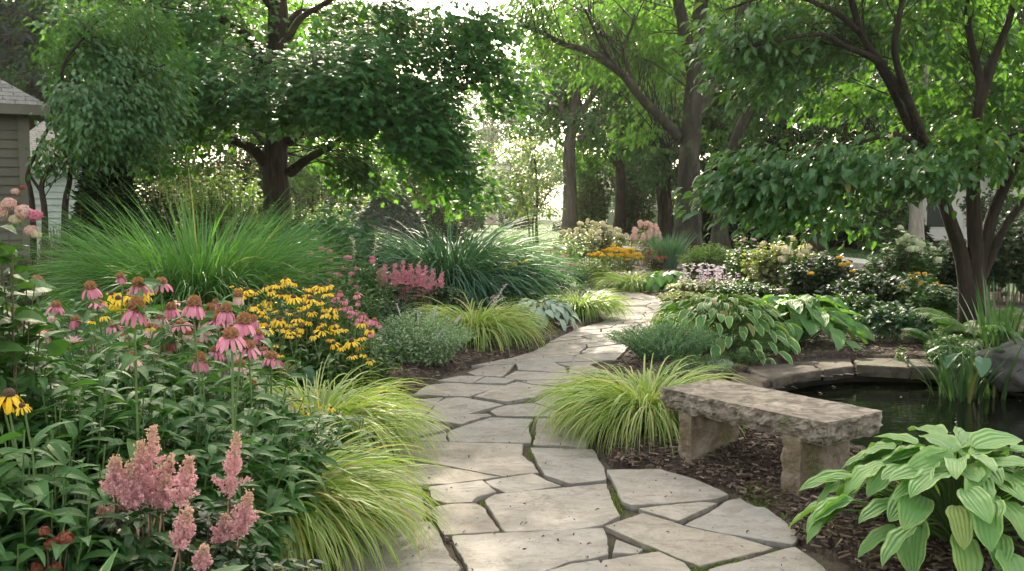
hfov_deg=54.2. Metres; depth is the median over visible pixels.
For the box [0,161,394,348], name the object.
maiden grass
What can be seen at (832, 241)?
tall bush
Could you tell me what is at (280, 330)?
black eyed susan
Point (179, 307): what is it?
coneflower
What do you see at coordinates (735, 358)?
creeping thyme
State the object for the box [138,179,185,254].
viburnum
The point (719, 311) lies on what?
hosta
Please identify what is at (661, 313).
hosta
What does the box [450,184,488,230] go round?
tall bush
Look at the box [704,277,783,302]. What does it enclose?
leafy clump
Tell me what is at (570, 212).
ash tree
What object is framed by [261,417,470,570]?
hakone grass
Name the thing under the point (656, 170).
slim tree
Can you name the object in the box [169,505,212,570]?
astilbe
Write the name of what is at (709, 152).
linden tree
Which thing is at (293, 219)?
peony bush
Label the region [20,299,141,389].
leafy perennial
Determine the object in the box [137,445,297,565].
leafy perennial
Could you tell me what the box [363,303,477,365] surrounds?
catmint
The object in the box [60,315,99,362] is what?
coneflower
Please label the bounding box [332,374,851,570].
grit
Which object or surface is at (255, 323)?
coneflower
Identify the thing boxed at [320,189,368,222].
tall bush
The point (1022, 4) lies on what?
linden tree
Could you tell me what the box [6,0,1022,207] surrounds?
sky
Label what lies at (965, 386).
water iris
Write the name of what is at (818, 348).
mulch chips
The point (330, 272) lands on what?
bee balm
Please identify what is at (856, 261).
pavement
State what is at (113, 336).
leafy perennial
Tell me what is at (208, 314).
coneflower
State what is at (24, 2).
linden tree
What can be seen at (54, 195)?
white house
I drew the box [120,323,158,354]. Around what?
coneflower
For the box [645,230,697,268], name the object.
blue grass
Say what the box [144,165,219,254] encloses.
viburnum
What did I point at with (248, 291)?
black eyed susan
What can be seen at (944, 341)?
leafy clump
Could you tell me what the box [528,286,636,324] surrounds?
hakone grass
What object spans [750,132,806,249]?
yew tree
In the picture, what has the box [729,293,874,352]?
hosta
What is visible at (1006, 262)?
shade shrub
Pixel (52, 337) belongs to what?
coneflower
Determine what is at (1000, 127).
linden tree
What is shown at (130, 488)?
astilbe
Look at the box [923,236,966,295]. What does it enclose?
shade shrub
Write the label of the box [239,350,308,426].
coneflower
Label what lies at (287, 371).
black eyed susan
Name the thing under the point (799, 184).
dogwood tree
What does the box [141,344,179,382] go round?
coneflower
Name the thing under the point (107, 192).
arborvitae
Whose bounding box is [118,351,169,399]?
coneflower
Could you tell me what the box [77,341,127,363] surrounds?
coneflower
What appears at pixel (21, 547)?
leafy perennial
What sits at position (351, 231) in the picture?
peony bush
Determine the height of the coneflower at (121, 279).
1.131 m
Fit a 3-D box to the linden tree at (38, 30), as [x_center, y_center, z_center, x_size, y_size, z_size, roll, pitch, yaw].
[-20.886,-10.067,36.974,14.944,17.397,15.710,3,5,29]
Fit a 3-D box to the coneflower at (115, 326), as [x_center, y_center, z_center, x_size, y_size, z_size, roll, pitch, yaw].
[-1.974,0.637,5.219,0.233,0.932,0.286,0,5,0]
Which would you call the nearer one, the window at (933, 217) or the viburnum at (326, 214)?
the viburnum at (326, 214)
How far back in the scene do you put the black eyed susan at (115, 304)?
6.66 m
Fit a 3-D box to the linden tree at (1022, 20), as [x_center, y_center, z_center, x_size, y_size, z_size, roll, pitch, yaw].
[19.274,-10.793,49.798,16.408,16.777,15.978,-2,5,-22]
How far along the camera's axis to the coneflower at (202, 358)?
4.09 m
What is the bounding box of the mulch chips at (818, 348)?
[564,285,1022,383]
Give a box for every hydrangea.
[0,185,68,461]
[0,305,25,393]
[559,218,629,265]
[739,235,827,295]
[864,225,946,287]
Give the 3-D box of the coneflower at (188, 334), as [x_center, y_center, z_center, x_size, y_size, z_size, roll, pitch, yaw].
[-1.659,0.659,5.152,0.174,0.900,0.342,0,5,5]
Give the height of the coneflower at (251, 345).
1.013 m
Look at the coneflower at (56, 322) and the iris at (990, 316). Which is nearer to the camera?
the coneflower at (56, 322)
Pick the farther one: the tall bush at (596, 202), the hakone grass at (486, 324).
the tall bush at (596, 202)
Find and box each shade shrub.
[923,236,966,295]
[965,206,1023,304]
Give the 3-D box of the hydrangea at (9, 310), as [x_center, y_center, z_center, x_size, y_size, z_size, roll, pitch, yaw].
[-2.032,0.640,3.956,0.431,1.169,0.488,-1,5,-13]
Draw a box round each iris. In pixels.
[888,343,986,395]
[919,328,1011,402]
[948,334,1022,399]
[956,271,1023,349]
[995,306,1023,343]
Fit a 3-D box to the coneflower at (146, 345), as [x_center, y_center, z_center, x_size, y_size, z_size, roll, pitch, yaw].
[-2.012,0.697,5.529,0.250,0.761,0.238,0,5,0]
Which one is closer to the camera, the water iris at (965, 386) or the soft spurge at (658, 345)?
the water iris at (965, 386)
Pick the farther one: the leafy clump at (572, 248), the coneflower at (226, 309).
the leafy clump at (572, 248)
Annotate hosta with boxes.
[642,271,692,292]
[644,292,802,365]
[648,305,694,327]
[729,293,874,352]
[787,424,1023,570]
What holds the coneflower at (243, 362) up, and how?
on the soil
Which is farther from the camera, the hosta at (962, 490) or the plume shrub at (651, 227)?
the plume shrub at (651, 227)
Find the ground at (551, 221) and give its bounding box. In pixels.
[0,208,1019,317]
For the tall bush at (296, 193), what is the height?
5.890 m
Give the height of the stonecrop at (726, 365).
0.121 m
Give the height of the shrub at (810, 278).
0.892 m
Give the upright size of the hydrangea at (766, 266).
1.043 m
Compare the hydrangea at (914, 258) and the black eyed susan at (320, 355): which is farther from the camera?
the hydrangea at (914, 258)
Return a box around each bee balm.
[297,246,349,328]
[333,255,397,318]
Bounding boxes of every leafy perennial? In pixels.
[0,349,87,445]
[0,356,202,509]
[0,421,178,570]
[0,457,224,570]
[5,294,214,389]
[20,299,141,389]
[24,339,154,419]
[24,370,277,554]
[28,320,205,417]
[77,343,285,441]
[79,379,322,570]
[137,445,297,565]
[153,370,354,557]
[192,391,325,557]
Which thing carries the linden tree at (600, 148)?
on the ground at (551, 221)
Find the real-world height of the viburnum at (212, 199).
2.781 m
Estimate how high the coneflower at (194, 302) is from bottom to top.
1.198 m
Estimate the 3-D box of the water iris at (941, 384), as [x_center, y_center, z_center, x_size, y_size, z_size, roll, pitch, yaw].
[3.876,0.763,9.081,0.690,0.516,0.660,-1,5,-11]
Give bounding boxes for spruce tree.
[348,175,434,250]
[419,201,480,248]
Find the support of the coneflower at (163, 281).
on the soil
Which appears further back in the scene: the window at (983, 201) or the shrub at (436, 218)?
the window at (983, 201)
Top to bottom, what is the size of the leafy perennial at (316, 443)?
0.842 m
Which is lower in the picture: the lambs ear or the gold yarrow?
the lambs ear
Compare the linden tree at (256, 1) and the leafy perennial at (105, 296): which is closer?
the leafy perennial at (105, 296)
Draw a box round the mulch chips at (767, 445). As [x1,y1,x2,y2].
[594,422,1023,570]
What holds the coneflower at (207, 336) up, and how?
on the soil
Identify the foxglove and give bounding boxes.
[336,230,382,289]
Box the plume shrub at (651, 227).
[629,220,661,264]
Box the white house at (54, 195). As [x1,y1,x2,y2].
[29,121,82,269]
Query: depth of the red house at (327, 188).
91.69 m
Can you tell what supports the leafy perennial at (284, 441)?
on the soil
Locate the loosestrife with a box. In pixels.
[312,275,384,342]
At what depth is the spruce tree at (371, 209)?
35.22 m
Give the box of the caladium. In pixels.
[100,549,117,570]
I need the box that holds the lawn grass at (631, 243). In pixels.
[3,224,1015,317]
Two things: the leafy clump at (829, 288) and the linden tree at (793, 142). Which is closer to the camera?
the leafy clump at (829, 288)
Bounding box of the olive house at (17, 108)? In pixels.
[0,79,49,304]
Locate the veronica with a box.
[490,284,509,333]
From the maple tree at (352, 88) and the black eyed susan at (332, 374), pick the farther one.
the maple tree at (352, 88)
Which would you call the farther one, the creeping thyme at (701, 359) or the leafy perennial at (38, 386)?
the creeping thyme at (701, 359)
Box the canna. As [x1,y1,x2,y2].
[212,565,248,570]
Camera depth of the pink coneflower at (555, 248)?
19.47 m
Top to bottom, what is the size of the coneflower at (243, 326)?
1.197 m
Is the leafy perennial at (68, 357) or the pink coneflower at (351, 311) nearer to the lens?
the leafy perennial at (68, 357)
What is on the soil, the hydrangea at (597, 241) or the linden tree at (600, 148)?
the hydrangea at (597, 241)
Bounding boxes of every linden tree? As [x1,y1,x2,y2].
[0,0,96,101]
[0,0,245,191]
[8,0,174,168]
[17,0,344,198]
[82,0,380,207]
[396,82,532,208]
[433,67,561,206]
[474,85,600,218]
[491,0,791,240]
[496,97,632,186]
[539,0,803,237]
[556,128,716,205]
[590,1,852,189]
[609,0,917,157]
[701,0,1023,158]
[787,0,1023,168]
[870,3,1023,128]
[876,0,1023,189]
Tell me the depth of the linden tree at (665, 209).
49.61 m
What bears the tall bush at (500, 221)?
on the ground at (551, 221)
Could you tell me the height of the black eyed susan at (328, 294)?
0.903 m
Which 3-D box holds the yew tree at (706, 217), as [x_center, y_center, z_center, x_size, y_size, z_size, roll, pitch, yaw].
[7.663,-3.013,36.844,3.760,4.131,3.766,0,5,0]
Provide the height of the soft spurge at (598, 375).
0.174 m
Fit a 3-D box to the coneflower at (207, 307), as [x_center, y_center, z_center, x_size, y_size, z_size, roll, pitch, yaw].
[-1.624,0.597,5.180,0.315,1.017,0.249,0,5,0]
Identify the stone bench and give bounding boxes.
[659,379,882,495]
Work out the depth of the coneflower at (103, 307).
5.18 m
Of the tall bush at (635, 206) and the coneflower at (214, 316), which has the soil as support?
the coneflower at (214, 316)
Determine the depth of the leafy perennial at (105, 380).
3.54 m
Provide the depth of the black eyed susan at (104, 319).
4.63 m
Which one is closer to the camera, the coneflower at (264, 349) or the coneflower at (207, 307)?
the coneflower at (207, 307)
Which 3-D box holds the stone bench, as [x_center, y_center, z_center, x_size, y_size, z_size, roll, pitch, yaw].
[1.490,0.921,5.906,0.557,0.521,1.276,-3,6,-35]
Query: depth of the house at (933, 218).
45.84 m
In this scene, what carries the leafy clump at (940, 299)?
on the soil
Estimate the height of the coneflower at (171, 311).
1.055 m
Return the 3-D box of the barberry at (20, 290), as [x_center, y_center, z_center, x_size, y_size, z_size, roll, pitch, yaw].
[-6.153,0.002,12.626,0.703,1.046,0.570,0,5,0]
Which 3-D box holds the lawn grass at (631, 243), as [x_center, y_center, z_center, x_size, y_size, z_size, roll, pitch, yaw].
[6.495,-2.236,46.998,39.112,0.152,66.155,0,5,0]
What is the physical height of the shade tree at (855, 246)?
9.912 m
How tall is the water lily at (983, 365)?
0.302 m
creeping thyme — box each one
[650,363,714,378]
[674,353,728,368]
[713,349,770,365]
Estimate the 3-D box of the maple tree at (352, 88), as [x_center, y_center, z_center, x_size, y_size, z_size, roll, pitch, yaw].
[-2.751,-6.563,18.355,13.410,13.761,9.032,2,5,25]
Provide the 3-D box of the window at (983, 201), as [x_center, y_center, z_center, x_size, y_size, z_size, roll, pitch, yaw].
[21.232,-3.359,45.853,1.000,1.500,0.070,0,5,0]
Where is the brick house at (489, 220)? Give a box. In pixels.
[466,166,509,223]
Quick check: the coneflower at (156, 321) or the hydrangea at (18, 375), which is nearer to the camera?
the hydrangea at (18, 375)
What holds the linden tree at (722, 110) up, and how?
on the ground at (551, 221)
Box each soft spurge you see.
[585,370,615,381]
[603,318,737,360]
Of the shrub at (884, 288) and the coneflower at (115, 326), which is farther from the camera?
the shrub at (884, 288)
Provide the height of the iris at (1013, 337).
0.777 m
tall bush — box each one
[135,147,201,228]
[181,144,257,242]
[229,127,265,220]
[288,138,351,234]
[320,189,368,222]
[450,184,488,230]
[495,188,540,227]
[577,178,613,237]
[608,163,657,235]
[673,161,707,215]
[824,186,857,246]
[852,196,909,251]
[958,187,1023,243]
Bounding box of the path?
[325,283,855,570]
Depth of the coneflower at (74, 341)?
5.03 m
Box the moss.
[421,433,864,570]
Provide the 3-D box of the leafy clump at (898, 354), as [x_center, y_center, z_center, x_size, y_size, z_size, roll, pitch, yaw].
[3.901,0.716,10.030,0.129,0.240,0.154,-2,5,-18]
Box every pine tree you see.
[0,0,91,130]
[356,131,471,233]
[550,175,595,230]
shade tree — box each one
[726,0,914,249]
[789,0,950,249]
[796,0,1023,250]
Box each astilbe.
[53,424,282,570]
[167,430,327,570]
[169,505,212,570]
[353,260,481,317]
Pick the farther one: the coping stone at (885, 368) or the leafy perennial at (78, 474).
the coping stone at (885, 368)
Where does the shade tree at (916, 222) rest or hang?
on the ground at (551, 221)
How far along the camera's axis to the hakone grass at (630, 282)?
18.63 m
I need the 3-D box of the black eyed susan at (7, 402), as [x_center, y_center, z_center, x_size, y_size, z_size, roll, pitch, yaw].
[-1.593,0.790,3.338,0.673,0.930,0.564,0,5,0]
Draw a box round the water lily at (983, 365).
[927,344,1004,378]
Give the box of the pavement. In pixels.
[481,242,940,270]
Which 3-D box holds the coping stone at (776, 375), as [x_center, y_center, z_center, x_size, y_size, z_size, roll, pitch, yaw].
[2.576,0.843,9.365,0.716,0.107,0.858,0,5,0]
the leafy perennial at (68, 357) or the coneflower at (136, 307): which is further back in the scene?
the leafy perennial at (68, 357)
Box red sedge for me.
[641,250,668,273]
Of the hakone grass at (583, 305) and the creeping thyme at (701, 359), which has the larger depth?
the hakone grass at (583, 305)
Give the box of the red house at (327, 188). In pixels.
[292,170,364,215]
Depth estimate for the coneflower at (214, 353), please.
4.63 m
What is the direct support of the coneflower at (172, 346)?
on the soil
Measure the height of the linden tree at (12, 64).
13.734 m
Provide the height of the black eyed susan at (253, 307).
0.759 m
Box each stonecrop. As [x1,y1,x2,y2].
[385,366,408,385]
[708,359,733,372]
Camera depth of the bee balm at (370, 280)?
11.17 m
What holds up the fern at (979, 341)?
on the soil
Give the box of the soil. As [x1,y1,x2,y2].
[19,261,1023,570]
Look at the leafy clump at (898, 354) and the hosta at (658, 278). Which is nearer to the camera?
the leafy clump at (898, 354)
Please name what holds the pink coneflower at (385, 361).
on the soil
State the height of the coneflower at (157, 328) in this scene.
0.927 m
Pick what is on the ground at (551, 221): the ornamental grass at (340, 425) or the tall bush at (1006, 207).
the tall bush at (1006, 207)
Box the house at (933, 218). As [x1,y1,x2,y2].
[880,138,1023,239]
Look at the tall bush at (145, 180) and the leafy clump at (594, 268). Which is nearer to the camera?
the leafy clump at (594, 268)
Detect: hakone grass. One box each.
[225,355,461,471]
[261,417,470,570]
[404,289,562,354]
[515,353,775,457]
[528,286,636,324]
[585,264,666,292]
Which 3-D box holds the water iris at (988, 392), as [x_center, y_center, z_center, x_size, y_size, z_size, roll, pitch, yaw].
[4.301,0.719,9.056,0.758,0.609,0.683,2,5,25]
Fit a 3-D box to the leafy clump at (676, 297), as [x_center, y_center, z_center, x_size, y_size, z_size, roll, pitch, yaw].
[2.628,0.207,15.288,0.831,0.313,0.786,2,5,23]
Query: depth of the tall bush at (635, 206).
51.28 m
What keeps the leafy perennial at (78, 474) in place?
on the soil
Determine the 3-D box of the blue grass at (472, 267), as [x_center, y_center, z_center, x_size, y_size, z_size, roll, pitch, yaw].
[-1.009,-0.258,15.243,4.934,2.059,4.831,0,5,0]
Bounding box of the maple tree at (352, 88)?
[19,0,561,243]
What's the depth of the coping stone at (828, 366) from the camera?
9.72 m
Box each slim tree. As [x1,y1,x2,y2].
[620,89,682,243]
[628,93,710,240]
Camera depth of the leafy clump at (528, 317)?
12.35 m
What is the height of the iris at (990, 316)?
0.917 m
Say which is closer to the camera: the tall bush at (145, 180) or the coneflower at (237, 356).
the coneflower at (237, 356)
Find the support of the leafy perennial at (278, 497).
on the soil
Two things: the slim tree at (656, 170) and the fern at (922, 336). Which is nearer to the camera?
the fern at (922, 336)
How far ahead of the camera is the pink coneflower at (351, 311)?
7.87 m
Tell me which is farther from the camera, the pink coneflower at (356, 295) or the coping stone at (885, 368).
the coping stone at (885, 368)
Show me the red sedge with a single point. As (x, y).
(656, 266)
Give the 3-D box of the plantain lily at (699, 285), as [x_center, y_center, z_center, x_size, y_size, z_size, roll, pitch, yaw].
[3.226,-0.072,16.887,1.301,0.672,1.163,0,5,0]
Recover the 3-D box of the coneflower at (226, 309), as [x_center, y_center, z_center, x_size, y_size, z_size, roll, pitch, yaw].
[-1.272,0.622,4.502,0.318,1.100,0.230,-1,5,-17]
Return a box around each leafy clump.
[496,307,545,331]
[543,236,585,272]
[571,258,610,287]
[656,289,705,307]
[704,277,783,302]
[725,245,754,283]
[816,279,855,296]
[895,345,907,359]
[905,284,957,325]
[921,332,974,363]
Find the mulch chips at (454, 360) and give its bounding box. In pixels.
[372,312,560,443]
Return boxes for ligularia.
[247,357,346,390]
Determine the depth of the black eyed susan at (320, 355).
7.50 m
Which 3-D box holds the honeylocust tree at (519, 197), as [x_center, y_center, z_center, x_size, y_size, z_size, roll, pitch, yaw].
[0.103,-3.419,35.681,3.662,4.235,2.654,0,5,0]
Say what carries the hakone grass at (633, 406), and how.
on the soil
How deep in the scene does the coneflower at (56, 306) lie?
5.17 m
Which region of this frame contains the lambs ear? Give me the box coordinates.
[515,297,581,330]
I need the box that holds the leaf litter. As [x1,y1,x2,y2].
[378,311,783,570]
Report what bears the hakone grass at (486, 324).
on the soil
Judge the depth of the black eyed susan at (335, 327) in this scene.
7.66 m
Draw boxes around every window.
[925,198,944,228]
[963,196,986,228]
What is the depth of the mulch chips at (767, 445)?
5.64 m
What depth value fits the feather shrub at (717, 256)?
20.32 m
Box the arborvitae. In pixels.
[69,157,156,307]
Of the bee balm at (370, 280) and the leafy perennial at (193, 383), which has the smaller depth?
the leafy perennial at (193, 383)
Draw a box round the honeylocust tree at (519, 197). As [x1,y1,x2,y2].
[473,130,565,245]
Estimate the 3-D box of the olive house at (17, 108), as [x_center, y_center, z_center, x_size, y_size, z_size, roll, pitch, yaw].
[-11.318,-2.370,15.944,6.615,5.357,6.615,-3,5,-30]
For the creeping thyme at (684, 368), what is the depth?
8.83 m
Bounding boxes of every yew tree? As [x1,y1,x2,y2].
[671,148,765,249]
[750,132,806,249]
[834,181,941,248]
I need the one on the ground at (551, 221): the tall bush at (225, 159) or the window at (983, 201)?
the tall bush at (225, 159)
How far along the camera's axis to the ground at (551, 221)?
51.51 m
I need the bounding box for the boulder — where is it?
[974,339,1023,393]
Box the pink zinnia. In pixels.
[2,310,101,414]
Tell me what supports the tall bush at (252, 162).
on the ground at (551, 221)
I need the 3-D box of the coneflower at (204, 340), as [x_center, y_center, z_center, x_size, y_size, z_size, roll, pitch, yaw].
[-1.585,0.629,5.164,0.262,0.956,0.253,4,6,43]
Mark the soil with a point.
(829, 555)
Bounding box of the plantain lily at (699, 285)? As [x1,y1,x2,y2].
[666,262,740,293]
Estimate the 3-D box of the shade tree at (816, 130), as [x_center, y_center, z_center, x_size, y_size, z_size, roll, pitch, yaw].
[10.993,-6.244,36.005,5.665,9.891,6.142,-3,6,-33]
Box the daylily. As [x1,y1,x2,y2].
[895,272,947,314]
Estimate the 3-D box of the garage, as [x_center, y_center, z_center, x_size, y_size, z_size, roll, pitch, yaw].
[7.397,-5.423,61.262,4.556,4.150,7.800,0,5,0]
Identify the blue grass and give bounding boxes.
[305,206,603,313]
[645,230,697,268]
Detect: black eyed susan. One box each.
[0,388,134,510]
[76,313,193,410]
[88,289,175,384]
[229,282,293,365]
[233,303,310,385]
[241,344,315,398]
[258,333,335,396]
[265,277,335,361]
[265,303,329,396]
[287,283,355,356]
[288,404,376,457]
[305,305,380,383]
[310,333,387,400]
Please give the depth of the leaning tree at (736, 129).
33.73 m
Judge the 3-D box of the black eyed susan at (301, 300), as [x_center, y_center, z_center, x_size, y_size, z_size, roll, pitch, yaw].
[-1.738,0.391,8.175,0.641,0.948,0.573,4,6,42]
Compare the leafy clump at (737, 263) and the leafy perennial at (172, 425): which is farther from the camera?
the leafy clump at (737, 263)
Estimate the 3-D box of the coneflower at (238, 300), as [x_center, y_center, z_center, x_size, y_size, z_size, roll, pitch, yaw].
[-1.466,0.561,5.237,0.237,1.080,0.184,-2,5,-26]
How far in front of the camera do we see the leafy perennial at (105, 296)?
6.12 m
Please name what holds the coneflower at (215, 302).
on the soil
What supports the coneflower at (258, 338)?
on the soil
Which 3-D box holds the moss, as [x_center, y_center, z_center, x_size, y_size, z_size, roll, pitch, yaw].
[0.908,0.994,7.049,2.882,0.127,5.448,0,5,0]
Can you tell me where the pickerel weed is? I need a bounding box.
[932,348,987,374]
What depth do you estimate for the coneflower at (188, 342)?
4.75 m
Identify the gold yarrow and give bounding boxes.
[588,244,643,275]
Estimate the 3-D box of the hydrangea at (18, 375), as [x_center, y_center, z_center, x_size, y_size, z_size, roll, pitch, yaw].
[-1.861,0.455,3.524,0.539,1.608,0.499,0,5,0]
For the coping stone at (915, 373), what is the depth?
9.62 m
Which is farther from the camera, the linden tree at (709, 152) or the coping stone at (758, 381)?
the linden tree at (709, 152)
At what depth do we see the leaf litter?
5.23 m
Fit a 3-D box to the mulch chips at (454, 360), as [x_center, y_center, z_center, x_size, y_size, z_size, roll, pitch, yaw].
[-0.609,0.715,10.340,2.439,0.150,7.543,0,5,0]
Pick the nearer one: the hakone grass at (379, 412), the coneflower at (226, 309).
the coneflower at (226, 309)
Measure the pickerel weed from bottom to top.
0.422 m
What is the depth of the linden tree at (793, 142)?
44.25 m
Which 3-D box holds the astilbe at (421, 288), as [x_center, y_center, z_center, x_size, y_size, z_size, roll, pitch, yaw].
[-1.318,0.091,12.665,1.926,0.824,1.514,0,5,0]
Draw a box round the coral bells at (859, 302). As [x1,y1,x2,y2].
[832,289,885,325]
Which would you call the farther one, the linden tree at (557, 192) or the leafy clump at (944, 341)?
the linden tree at (557, 192)
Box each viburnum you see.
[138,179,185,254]
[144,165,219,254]
[177,160,263,253]
[301,198,355,239]
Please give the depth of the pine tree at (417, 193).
42.41 m
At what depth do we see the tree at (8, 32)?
32.23 m
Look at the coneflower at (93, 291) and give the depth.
4.80 m
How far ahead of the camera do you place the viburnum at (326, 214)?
32.79 m
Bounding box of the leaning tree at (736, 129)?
[684,0,885,249]
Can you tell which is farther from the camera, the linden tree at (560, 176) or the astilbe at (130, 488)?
the linden tree at (560, 176)
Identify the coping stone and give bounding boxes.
[729,372,769,387]
[747,364,821,388]
[793,359,853,380]
[854,358,909,378]
[908,359,951,379]
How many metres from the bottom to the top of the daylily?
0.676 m
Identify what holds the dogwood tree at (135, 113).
on the soil
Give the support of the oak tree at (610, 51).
on the ground at (551, 221)
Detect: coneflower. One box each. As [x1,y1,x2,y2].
[17,275,64,371]
[31,329,65,372]
[32,301,82,352]
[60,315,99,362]
[63,335,86,380]
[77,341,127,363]
[81,280,112,381]
[88,299,119,369]
[92,296,167,462]
[97,333,147,383]
[106,321,136,362]
[107,276,165,394]
[113,272,137,350]
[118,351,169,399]
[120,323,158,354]
[129,343,168,379]
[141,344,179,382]
[143,313,178,389]
[149,325,183,375]
[150,302,201,379]
[151,277,173,369]
[153,337,191,363]
[156,300,187,368]
[159,295,234,444]
[167,319,198,402]
[175,351,243,449]
[177,328,201,391]
[177,329,224,383]
[191,302,253,392]
[192,299,241,366]
[195,303,215,386]
[196,313,240,393]
[196,317,217,379]
[199,307,228,386]
[201,311,259,465]
[205,345,225,394]
[213,327,274,547]
[213,339,284,448]
[222,290,247,397]
[222,314,272,399]
[228,359,260,402]
[230,352,257,397]
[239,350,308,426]
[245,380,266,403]
[247,346,299,401]
[250,330,278,408]
[324,290,373,355]
[337,304,376,367]
[338,317,404,399]
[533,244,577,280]
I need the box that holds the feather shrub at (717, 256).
[676,241,736,279]
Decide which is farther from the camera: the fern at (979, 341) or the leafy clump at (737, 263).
the leafy clump at (737, 263)
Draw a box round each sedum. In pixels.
[27,526,74,570]
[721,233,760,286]
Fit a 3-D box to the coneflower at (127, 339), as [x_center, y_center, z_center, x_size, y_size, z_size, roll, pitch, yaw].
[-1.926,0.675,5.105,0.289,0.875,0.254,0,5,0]
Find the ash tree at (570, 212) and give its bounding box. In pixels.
[497,0,682,243]
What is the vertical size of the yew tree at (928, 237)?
3.538 m
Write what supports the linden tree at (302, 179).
on the ground at (551, 221)
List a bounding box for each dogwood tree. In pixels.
[24,0,207,274]
[665,0,1023,325]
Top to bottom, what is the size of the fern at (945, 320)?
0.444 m
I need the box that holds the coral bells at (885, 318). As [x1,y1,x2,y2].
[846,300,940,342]
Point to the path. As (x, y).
(579, 496)
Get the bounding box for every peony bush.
[243,199,315,264]
[292,204,392,284]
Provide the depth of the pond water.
8.56 m
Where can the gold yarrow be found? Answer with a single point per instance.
(627, 253)
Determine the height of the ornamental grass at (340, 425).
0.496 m
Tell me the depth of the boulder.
8.85 m
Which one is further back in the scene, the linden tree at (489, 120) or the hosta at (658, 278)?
the linden tree at (489, 120)
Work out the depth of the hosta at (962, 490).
4.32 m
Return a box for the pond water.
[786,382,1023,458]
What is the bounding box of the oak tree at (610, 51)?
[486,0,810,260]
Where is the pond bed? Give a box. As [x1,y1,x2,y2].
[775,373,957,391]
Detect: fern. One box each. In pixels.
[898,327,971,345]
[911,307,1023,349]
[957,322,1023,348]
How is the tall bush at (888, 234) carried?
on the ground at (551, 221)
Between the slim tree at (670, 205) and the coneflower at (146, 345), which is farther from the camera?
the slim tree at (670, 205)
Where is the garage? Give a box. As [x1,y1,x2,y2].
[598,163,674,231]
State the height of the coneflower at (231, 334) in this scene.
1.258 m

